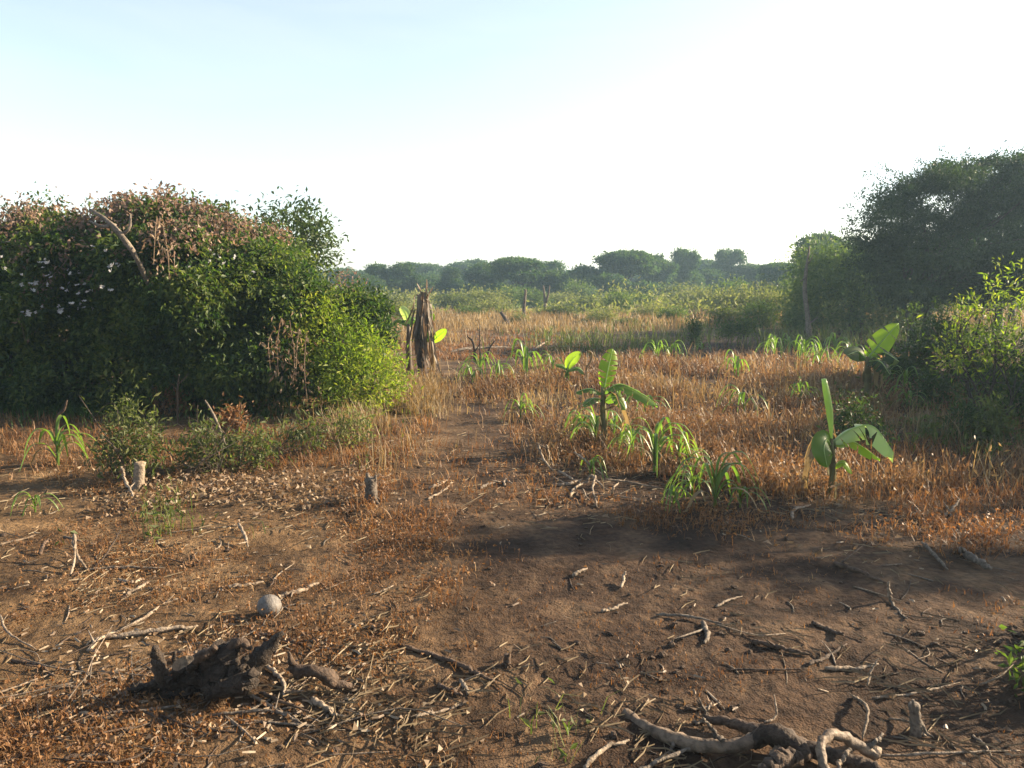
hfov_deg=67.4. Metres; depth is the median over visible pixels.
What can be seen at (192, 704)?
stick
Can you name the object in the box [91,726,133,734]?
stick
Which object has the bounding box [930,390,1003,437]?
weed bush
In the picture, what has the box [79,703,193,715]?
stick
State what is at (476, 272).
tree
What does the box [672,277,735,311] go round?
field bush
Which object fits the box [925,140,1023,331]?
shade tree
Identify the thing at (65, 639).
stick
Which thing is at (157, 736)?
stick
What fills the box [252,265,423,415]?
lime shrub
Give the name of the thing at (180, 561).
stick
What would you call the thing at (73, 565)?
stick
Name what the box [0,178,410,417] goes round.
vine covered thicket
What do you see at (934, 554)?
stick
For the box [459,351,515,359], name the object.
stick
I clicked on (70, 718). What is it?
stick
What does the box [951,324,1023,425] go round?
leafy shrub
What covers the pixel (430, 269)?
tree
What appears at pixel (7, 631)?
stick
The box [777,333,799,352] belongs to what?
maize plant
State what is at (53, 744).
stick
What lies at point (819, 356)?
maize plant
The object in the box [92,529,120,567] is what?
stick
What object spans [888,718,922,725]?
stick
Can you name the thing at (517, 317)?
field bush
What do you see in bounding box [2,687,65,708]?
stick
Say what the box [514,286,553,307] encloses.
field bush
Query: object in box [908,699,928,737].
tree stump
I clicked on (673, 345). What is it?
maize plant
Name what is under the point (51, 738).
stick
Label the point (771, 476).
red grass
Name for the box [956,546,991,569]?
stick
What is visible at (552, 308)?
field bush
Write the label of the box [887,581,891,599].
stick
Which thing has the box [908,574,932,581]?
stick
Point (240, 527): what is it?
stick
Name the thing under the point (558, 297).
field bush
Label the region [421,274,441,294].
tree
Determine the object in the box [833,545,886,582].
stick
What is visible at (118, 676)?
stick
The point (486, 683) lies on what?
straw litter
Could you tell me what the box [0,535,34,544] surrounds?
stick
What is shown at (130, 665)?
stick
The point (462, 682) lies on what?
stick
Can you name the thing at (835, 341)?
maize plant
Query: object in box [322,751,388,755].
stick
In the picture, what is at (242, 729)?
stick
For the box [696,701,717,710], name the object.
stick
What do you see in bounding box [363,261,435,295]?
tree
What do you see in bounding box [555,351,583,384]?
banana plant
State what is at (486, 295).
field bush
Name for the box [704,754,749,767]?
stick
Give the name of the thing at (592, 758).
stick
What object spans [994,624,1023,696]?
leafy shrub
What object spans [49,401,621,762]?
pale weeds
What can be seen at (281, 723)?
stick
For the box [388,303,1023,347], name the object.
field grass
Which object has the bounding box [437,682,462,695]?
stick
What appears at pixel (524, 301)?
dead post
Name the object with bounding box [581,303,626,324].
field bush
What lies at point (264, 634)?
stick
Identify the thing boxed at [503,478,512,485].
stick
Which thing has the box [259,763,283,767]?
stick
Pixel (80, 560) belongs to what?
stick
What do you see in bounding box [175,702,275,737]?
stick
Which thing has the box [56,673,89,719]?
stick
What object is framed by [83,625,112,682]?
stick
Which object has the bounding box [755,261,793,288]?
tree
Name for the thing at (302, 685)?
stick
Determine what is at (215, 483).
stick
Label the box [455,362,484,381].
maize plant
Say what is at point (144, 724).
stick
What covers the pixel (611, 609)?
stick
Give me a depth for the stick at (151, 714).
2.82 m
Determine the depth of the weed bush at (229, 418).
7.71 m
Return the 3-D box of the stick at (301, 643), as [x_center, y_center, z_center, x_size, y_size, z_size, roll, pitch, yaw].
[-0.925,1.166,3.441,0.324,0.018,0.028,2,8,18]
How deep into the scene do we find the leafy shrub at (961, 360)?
8.20 m
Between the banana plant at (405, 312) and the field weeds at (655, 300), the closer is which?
the banana plant at (405, 312)
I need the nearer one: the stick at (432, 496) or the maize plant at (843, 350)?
the stick at (432, 496)
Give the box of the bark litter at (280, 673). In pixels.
[0,495,1011,764]
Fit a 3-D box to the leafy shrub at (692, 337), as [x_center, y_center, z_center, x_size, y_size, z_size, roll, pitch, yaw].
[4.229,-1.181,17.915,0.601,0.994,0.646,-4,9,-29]
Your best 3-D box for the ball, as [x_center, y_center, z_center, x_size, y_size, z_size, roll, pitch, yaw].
[-1.185,1.082,3.747,0.115,0.108,0.111,0,8,0]
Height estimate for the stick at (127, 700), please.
0.047 m
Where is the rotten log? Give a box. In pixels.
[287,651,351,689]
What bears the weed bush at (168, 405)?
on the ground at (808, 709)
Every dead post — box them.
[500,311,510,325]
[522,289,526,314]
[543,285,549,309]
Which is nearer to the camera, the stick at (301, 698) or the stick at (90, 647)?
the stick at (301, 698)
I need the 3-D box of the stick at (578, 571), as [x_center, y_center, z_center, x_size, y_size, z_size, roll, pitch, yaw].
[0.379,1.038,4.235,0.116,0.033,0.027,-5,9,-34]
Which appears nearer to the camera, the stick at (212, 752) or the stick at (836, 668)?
the stick at (212, 752)
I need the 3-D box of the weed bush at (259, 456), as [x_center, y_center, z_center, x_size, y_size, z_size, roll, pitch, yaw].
[-2.191,0.550,6.601,0.881,0.683,0.543,0,8,0]
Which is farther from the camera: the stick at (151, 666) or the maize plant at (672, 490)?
the maize plant at (672, 490)
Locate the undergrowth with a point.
(931, 426)
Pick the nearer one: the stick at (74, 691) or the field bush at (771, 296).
the stick at (74, 691)
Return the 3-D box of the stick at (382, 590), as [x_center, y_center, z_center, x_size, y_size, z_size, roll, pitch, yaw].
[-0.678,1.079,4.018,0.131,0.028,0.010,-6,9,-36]
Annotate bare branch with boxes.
[467,336,480,360]
[479,320,480,356]
[485,339,495,361]
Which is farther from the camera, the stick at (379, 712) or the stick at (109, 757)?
the stick at (379, 712)
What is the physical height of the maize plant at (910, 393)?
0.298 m
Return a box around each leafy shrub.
[681,313,705,349]
[709,309,764,346]
[770,227,965,332]
[805,389,905,453]
[872,291,1010,380]
[917,252,1023,425]
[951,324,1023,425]
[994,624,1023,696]
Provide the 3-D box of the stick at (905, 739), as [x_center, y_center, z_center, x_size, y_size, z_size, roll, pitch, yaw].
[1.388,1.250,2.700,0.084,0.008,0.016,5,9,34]
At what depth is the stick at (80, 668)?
3.19 m
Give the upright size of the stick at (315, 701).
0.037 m
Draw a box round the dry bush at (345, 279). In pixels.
[331,268,367,291]
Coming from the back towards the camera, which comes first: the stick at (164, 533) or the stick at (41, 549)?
the stick at (164, 533)
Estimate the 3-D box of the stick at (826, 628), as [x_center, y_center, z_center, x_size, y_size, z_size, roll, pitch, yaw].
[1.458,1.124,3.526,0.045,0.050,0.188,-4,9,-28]
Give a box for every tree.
[241,185,354,289]
[325,267,363,283]
[330,270,389,293]
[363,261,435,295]
[405,261,425,274]
[414,262,467,291]
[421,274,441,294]
[437,266,465,295]
[444,258,487,283]
[460,261,508,292]
[483,255,569,296]
[538,259,573,294]
[567,248,665,296]
[625,274,641,281]
[635,253,679,287]
[669,246,705,288]
[696,267,728,291]
[697,258,713,269]
[700,246,755,284]
[732,263,776,287]
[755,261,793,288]
[779,228,848,298]
[800,246,816,342]
[827,143,1023,343]
[924,152,1022,325]
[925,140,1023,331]
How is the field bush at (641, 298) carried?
on the ground at (808, 709)
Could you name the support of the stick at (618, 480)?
on the ground at (808, 709)
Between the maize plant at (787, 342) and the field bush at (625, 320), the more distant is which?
the field bush at (625, 320)
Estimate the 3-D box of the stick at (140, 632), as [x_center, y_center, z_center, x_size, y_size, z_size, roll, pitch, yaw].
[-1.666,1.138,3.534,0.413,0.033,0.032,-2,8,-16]
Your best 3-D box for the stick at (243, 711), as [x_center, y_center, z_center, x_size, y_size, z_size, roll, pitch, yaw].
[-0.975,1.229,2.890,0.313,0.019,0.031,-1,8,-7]
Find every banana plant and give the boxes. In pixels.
[392,306,415,374]
[427,314,446,372]
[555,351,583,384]
[576,349,657,445]
[802,378,893,498]
[843,323,898,397]
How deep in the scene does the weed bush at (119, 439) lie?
6.12 m
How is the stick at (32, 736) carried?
on the ground at (808, 709)
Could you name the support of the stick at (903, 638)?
on the ground at (808, 709)
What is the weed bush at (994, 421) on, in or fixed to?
on the ground at (808, 709)
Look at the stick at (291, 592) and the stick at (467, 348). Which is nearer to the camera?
the stick at (291, 592)
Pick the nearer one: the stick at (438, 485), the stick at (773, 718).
the stick at (773, 718)
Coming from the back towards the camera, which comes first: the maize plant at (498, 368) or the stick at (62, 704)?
the maize plant at (498, 368)
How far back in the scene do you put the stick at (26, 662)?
3.25 m
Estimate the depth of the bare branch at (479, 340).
15.34 m
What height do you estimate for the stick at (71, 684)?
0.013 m
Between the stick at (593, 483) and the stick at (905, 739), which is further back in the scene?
the stick at (593, 483)
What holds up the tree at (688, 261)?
on the ground at (808, 709)
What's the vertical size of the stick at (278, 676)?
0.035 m
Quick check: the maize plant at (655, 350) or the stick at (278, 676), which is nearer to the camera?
the stick at (278, 676)
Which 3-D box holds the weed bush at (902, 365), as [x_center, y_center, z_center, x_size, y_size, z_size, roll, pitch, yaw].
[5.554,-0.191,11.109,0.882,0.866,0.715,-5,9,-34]
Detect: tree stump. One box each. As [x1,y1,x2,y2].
[131,461,145,490]
[364,473,381,503]
[503,651,511,668]
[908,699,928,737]
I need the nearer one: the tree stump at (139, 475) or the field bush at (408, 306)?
the tree stump at (139, 475)
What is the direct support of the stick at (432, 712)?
on the ground at (808, 709)
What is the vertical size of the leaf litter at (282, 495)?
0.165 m
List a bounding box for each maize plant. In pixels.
[10,491,62,516]
[19,415,106,471]
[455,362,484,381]
[458,351,495,377]
[487,359,514,380]
[500,393,543,421]
[504,338,543,377]
[536,350,563,368]
[562,410,596,436]
[565,402,627,446]
[578,455,608,480]
[602,423,649,463]
[604,383,638,405]
[607,411,630,441]
[607,417,699,471]
[625,389,671,417]
[638,339,671,361]
[652,431,707,472]
[658,485,695,512]
[659,340,686,358]
[661,451,765,512]
[664,465,720,502]
[692,339,710,353]
[716,384,770,415]
[717,479,769,510]
[718,349,748,377]
[755,334,784,358]
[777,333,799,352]
[781,335,829,361]
[789,376,821,404]
[799,342,837,367]
[822,332,850,355]
[831,341,866,362]
[879,364,928,394]
[887,385,930,405]
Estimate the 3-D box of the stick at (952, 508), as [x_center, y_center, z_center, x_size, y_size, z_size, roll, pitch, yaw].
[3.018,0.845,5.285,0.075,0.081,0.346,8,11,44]
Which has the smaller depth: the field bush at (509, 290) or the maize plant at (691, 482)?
the maize plant at (691, 482)
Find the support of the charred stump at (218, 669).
on the ground at (808, 709)
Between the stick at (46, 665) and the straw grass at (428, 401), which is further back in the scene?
the straw grass at (428, 401)
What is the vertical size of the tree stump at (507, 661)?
0.128 m
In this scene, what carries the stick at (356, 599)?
on the ground at (808, 709)
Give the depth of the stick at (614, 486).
5.65 m
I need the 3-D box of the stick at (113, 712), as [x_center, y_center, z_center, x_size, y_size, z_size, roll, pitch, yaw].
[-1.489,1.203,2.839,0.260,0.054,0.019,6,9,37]
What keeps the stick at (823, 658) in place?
on the ground at (808, 709)
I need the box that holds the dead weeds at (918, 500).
[0,322,1023,767]
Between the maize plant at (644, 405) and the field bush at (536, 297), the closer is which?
the maize plant at (644, 405)
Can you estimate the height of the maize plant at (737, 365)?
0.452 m
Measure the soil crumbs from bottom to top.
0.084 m
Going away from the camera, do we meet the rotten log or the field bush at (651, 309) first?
the rotten log
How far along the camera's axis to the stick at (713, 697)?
2.96 m
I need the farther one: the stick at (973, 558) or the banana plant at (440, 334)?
the banana plant at (440, 334)
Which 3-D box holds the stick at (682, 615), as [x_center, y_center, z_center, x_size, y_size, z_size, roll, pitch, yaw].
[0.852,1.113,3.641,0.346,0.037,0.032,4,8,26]
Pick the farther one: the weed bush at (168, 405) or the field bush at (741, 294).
the field bush at (741, 294)
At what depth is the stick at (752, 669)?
3.16 m
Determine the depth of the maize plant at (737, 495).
5.43 m
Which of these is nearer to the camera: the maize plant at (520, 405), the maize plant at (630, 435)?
the maize plant at (630, 435)
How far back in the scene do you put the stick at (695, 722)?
2.81 m
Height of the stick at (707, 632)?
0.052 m
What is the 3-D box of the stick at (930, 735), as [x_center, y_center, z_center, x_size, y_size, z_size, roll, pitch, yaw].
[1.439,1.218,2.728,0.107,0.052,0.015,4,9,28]
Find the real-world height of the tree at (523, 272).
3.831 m
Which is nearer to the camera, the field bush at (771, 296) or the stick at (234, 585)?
the stick at (234, 585)
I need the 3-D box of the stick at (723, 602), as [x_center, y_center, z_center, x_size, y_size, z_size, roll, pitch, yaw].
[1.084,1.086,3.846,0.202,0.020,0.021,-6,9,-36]
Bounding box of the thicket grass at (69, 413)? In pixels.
[0,375,337,434]
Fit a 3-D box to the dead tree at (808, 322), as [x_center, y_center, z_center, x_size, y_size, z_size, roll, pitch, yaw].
[7.799,-2.314,20.256,0.523,2.602,0.199,0,8,0]
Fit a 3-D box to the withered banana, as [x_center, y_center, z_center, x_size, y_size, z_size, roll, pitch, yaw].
[-1.471,-0.855,12.569,0.494,1.705,0.479,-2,8,-17]
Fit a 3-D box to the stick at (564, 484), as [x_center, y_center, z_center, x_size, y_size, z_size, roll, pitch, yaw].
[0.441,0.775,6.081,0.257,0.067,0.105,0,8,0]
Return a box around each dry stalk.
[56,400,67,446]
[169,373,188,423]
[204,400,230,458]
[585,350,592,381]
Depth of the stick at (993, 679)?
3.05 m
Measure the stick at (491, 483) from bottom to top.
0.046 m
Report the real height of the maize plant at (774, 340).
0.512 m
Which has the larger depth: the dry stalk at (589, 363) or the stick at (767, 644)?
the dry stalk at (589, 363)
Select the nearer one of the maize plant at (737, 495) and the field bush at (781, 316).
the maize plant at (737, 495)
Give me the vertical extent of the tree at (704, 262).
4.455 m
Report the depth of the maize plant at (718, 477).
5.43 m
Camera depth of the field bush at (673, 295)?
45.15 m
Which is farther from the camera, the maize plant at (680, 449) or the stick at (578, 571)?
the maize plant at (680, 449)
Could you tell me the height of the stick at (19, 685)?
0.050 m
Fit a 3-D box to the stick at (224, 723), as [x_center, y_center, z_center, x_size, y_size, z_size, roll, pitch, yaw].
[-0.988,1.233,2.908,0.013,0.013,0.443,6,9,36]
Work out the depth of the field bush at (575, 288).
55.17 m
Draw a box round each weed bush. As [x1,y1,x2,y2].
[79,362,178,485]
[148,370,197,418]
[148,406,247,477]
[187,391,266,440]
[202,410,308,471]
[270,400,339,457]
[324,399,384,450]
[871,344,917,382]
[893,330,943,377]
[904,358,964,408]
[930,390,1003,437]
[949,347,998,386]
[961,386,1022,451]
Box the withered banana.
[405,279,440,375]
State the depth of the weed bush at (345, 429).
7.37 m
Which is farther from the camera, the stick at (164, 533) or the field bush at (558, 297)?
the field bush at (558, 297)
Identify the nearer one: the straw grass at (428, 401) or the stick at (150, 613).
the stick at (150, 613)
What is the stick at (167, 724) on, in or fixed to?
on the ground at (808, 709)
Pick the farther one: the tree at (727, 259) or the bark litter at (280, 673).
the tree at (727, 259)
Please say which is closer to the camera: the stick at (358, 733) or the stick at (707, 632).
the stick at (358, 733)
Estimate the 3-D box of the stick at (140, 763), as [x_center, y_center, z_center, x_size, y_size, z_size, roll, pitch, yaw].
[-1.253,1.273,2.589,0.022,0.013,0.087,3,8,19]
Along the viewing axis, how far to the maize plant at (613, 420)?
7.68 m
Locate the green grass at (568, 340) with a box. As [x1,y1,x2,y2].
[475,311,1023,357]
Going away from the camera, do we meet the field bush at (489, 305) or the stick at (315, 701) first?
the stick at (315, 701)
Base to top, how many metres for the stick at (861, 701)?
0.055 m
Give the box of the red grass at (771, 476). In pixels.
[352,340,1023,515]
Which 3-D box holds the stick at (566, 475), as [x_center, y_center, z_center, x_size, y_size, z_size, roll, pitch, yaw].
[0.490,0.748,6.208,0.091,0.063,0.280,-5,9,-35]
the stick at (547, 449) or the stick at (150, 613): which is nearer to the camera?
the stick at (150, 613)
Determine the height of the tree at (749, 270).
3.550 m
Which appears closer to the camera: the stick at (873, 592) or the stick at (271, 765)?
the stick at (271, 765)
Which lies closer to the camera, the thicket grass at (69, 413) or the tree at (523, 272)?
the thicket grass at (69, 413)
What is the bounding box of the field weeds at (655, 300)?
[90,276,1022,317]
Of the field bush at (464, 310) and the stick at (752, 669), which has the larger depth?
the field bush at (464, 310)
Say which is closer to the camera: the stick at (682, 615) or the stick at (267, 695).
the stick at (267, 695)
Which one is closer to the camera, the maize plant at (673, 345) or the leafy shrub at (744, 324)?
the maize plant at (673, 345)
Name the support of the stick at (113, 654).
on the ground at (808, 709)
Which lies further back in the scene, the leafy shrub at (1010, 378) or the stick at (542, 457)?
the leafy shrub at (1010, 378)
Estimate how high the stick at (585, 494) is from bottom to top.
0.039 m
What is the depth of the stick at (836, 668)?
3.16 m
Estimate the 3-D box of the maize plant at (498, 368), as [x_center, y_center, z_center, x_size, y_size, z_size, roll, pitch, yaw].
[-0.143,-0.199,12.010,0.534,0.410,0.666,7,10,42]
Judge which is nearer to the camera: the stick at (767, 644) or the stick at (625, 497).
the stick at (767, 644)
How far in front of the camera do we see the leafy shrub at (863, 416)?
7.29 m
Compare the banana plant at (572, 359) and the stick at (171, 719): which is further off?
the banana plant at (572, 359)
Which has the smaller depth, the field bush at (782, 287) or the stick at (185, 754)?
the stick at (185, 754)
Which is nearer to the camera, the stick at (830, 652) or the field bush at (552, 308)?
the stick at (830, 652)
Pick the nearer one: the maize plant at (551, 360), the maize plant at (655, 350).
the maize plant at (551, 360)
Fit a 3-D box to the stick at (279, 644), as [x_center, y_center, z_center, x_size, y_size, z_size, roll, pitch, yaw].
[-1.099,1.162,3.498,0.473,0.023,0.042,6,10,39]
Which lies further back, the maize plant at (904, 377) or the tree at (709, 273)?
the tree at (709, 273)
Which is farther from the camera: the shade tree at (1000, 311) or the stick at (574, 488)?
the shade tree at (1000, 311)
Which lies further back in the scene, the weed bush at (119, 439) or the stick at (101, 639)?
the weed bush at (119, 439)
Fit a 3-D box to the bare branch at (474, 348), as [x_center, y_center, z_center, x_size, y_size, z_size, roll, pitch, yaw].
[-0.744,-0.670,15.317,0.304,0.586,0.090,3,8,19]
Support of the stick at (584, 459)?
on the ground at (808, 709)
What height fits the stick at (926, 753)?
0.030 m
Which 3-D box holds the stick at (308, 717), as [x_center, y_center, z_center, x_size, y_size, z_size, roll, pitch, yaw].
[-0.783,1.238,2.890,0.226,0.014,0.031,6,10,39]
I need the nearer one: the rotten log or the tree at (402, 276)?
the rotten log
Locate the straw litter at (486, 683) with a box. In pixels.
[0,381,1023,767]
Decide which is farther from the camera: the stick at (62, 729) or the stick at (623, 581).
the stick at (623, 581)
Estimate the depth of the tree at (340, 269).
88.00 m
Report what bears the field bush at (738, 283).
on the ground at (808, 709)
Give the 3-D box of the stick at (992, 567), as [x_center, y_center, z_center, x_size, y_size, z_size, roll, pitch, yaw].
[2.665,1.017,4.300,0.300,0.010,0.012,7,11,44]
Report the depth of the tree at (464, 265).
94.45 m
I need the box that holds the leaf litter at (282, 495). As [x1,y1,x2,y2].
[0,449,1023,767]
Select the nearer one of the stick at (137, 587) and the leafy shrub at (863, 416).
the stick at (137, 587)
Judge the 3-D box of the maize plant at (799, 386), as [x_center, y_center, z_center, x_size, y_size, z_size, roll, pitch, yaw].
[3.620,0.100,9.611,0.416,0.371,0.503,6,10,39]
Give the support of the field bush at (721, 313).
on the ground at (808, 709)
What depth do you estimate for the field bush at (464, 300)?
43.29 m
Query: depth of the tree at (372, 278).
60.24 m
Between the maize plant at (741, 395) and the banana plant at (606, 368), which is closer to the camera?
the banana plant at (606, 368)
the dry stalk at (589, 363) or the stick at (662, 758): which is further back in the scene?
the dry stalk at (589, 363)
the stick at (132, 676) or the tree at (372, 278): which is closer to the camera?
the stick at (132, 676)
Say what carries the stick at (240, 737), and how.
on the ground at (808, 709)
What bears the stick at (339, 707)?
on the ground at (808, 709)
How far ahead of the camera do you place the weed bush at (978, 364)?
10.61 m
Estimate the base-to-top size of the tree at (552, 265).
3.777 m
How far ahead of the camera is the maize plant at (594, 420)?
7.36 m
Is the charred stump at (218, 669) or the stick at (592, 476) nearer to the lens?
the charred stump at (218, 669)
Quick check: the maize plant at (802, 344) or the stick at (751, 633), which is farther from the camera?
the maize plant at (802, 344)
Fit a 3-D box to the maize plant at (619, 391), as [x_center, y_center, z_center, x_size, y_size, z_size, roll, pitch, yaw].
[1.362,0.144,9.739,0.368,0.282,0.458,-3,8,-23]
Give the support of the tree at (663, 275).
on the ground at (808, 709)
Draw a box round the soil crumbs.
[0,499,1023,767]
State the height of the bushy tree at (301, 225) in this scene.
3.266 m
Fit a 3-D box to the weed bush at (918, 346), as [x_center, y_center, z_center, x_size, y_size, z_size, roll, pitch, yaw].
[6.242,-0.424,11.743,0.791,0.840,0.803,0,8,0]
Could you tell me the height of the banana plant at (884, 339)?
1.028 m
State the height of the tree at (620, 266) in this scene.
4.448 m
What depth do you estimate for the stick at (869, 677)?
3.08 m
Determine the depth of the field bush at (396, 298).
39.91 m
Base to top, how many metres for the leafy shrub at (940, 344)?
1.616 m
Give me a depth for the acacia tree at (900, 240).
18.89 m
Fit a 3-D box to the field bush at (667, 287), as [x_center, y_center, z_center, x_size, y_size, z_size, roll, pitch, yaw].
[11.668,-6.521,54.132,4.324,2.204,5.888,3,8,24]
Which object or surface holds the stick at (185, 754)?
on the ground at (808, 709)
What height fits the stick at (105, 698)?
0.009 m
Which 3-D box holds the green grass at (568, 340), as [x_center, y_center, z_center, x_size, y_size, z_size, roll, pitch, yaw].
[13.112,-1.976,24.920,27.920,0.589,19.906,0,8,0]
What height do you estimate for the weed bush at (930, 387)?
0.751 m
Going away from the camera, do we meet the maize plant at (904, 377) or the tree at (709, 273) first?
the maize plant at (904, 377)
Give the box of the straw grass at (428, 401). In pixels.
[250,346,1023,472]
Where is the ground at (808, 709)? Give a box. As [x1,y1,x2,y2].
[0,293,1023,767]
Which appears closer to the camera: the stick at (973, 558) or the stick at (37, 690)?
the stick at (37, 690)
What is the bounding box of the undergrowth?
[785,361,1023,462]
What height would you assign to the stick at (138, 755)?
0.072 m
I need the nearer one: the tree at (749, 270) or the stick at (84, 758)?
the stick at (84, 758)
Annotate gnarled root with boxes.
[621,708,883,767]
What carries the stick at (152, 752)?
on the ground at (808, 709)
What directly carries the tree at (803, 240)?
on the ground at (808, 709)
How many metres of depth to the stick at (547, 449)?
6.61 m
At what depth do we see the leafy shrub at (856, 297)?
24.26 m
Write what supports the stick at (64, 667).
on the ground at (808, 709)
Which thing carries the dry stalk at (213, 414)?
on the ground at (808, 709)
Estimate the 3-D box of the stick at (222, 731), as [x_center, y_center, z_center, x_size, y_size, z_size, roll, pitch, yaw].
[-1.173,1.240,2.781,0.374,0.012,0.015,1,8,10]
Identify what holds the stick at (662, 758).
on the ground at (808, 709)
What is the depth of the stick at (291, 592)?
3.97 m
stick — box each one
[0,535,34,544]
[0,614,35,649]
[0,650,94,673]
[0,672,54,692]
[0,681,75,697]
[0,731,87,762]
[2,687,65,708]
[5,716,69,739]
[11,659,55,676]
[19,736,72,747]
[29,681,98,686]
[35,654,87,677]
[36,704,109,731]
[38,538,48,554]
[49,693,89,730]
[51,745,159,762]
[54,694,147,730]
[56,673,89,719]
[57,617,147,659]
[59,627,88,643]
[63,525,237,543]
[63,730,127,761]
[67,693,79,737]
[68,716,142,767]
[69,650,139,661]
[70,534,75,575]
[71,533,87,569]
[77,656,164,698]
[78,662,94,677]
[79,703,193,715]
[79,753,119,765]
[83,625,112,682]
[84,648,187,691]
[86,630,121,651]
[89,565,163,570]
[90,692,122,725]
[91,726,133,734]
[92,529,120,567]
[92,692,119,699]
[97,671,153,676]
[102,625,197,638]
[106,711,158,741]
[116,709,179,733]
[117,578,142,583]
[118,742,250,756]
[119,594,181,629]
[120,466,136,502]
[124,581,149,595]
[128,754,148,767]
[130,654,183,678]
[131,648,137,708]
[133,731,179,740]
[135,718,198,726]
[140,708,194,736]
[140,738,156,761]
[145,719,235,732]
[156,712,208,734]
[167,558,196,564]
[169,699,206,709]
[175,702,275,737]
[195,719,272,731]
[198,477,226,490]
[198,684,298,738]
[207,728,233,764]
[209,707,295,716]
[217,717,314,726]
[226,715,257,744]
[228,581,263,587]
[237,523,248,546]
[239,713,258,742]
[243,692,373,700]
[246,621,304,655]
[247,692,301,723]
[248,631,336,644]
[259,691,318,715]
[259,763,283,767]
[266,665,304,696]
[279,582,318,597]
[280,639,338,649]
[282,650,305,725]
[289,699,323,722]
[297,707,461,736]
[310,696,337,715]
[319,578,352,591]
[322,700,359,713]
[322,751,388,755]
[338,726,382,740]
[343,591,371,605]
[371,585,393,595]
[397,642,494,682]
[415,702,466,717]
[427,484,450,499]
[428,479,446,488]
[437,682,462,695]
[450,344,511,352]
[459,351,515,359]
[459,673,480,695]
[479,480,502,488]
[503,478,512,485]
[536,442,549,462]
[537,445,552,470]
[552,477,582,486]
[558,470,580,482]
[569,481,588,496]
[572,568,587,576]
[574,451,606,478]
[582,488,597,506]
[583,739,629,767]
[587,474,608,490]
[591,475,597,505]
[594,493,674,505]
[601,602,627,612]
[605,478,662,488]
[611,482,622,496]
[620,571,625,587]
[639,747,689,767]
[656,612,728,625]
[674,620,710,643]
[692,697,706,725]
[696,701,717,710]
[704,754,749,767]
[705,690,724,708]
[715,623,785,635]
[716,596,741,607]
[726,668,806,670]
[752,639,809,654]
[764,694,777,722]
[790,504,810,519]
[807,643,846,665]
[811,620,843,635]
[821,640,835,664]
[825,663,878,670]
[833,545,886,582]
[847,692,869,738]
[853,586,900,600]
[867,658,878,685]
[872,682,959,698]
[880,749,1020,756]
[883,632,925,647]
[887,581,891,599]
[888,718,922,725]
[889,600,907,618]
[893,736,919,743]
[895,640,942,672]
[901,717,933,737]
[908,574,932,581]
[921,542,947,569]
[943,499,959,516]
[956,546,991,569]
[958,558,1017,572]
[972,734,991,755]
[979,664,1013,685]
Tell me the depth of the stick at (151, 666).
3.18 m
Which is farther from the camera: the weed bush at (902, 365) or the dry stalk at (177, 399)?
the weed bush at (902, 365)
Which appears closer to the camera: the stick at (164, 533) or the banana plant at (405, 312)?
the stick at (164, 533)
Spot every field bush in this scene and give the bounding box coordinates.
[372,287,416,306]
[389,292,416,319]
[430,288,479,309]
[451,280,517,308]
[457,306,485,314]
[469,294,515,312]
[494,280,522,305]
[508,309,530,322]
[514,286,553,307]
[532,302,587,318]
[546,286,585,305]
[559,274,597,298]
[562,291,605,311]
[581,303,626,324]
[594,284,640,311]
[611,317,638,327]
[631,289,656,307]
[636,301,672,319]
[647,276,705,297]
[656,302,688,322]
[658,286,693,306]
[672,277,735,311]
[698,303,744,324]
[700,274,765,311]
[704,271,759,294]
[735,273,786,299]
[737,294,780,327]
[746,276,796,314]
[766,268,814,307]
[772,312,804,328]
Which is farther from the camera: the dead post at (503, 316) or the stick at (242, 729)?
the dead post at (503, 316)
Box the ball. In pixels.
[257,594,281,616]
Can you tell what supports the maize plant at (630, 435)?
on the ground at (808, 709)
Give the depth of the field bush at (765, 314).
26.59 m
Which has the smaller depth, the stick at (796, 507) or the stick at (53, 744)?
the stick at (53, 744)
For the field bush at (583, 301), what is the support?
on the ground at (808, 709)
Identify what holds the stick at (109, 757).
on the ground at (808, 709)
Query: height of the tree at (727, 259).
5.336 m
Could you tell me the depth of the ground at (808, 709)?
3.89 m
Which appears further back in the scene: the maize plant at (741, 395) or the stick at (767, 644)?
the maize plant at (741, 395)
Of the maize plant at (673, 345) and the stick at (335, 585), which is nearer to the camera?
the stick at (335, 585)
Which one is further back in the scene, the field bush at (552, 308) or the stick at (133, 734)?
the field bush at (552, 308)
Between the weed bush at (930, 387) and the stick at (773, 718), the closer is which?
the stick at (773, 718)
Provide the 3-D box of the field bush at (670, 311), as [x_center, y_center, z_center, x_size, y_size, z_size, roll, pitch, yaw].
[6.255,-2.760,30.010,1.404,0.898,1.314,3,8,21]
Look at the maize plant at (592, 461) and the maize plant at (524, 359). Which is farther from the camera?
the maize plant at (524, 359)
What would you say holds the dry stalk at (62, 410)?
on the ground at (808, 709)
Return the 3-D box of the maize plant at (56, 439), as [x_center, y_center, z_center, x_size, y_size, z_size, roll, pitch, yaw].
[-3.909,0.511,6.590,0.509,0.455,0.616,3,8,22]
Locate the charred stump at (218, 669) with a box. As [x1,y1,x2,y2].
[127,631,284,701]
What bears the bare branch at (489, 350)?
on the ground at (808, 709)
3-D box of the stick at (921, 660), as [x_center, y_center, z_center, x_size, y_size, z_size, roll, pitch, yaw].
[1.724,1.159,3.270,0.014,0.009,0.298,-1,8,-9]
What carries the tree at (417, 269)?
on the ground at (808, 709)
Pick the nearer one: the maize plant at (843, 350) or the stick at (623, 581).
the stick at (623, 581)
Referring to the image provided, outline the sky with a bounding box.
[0,0,1023,272]

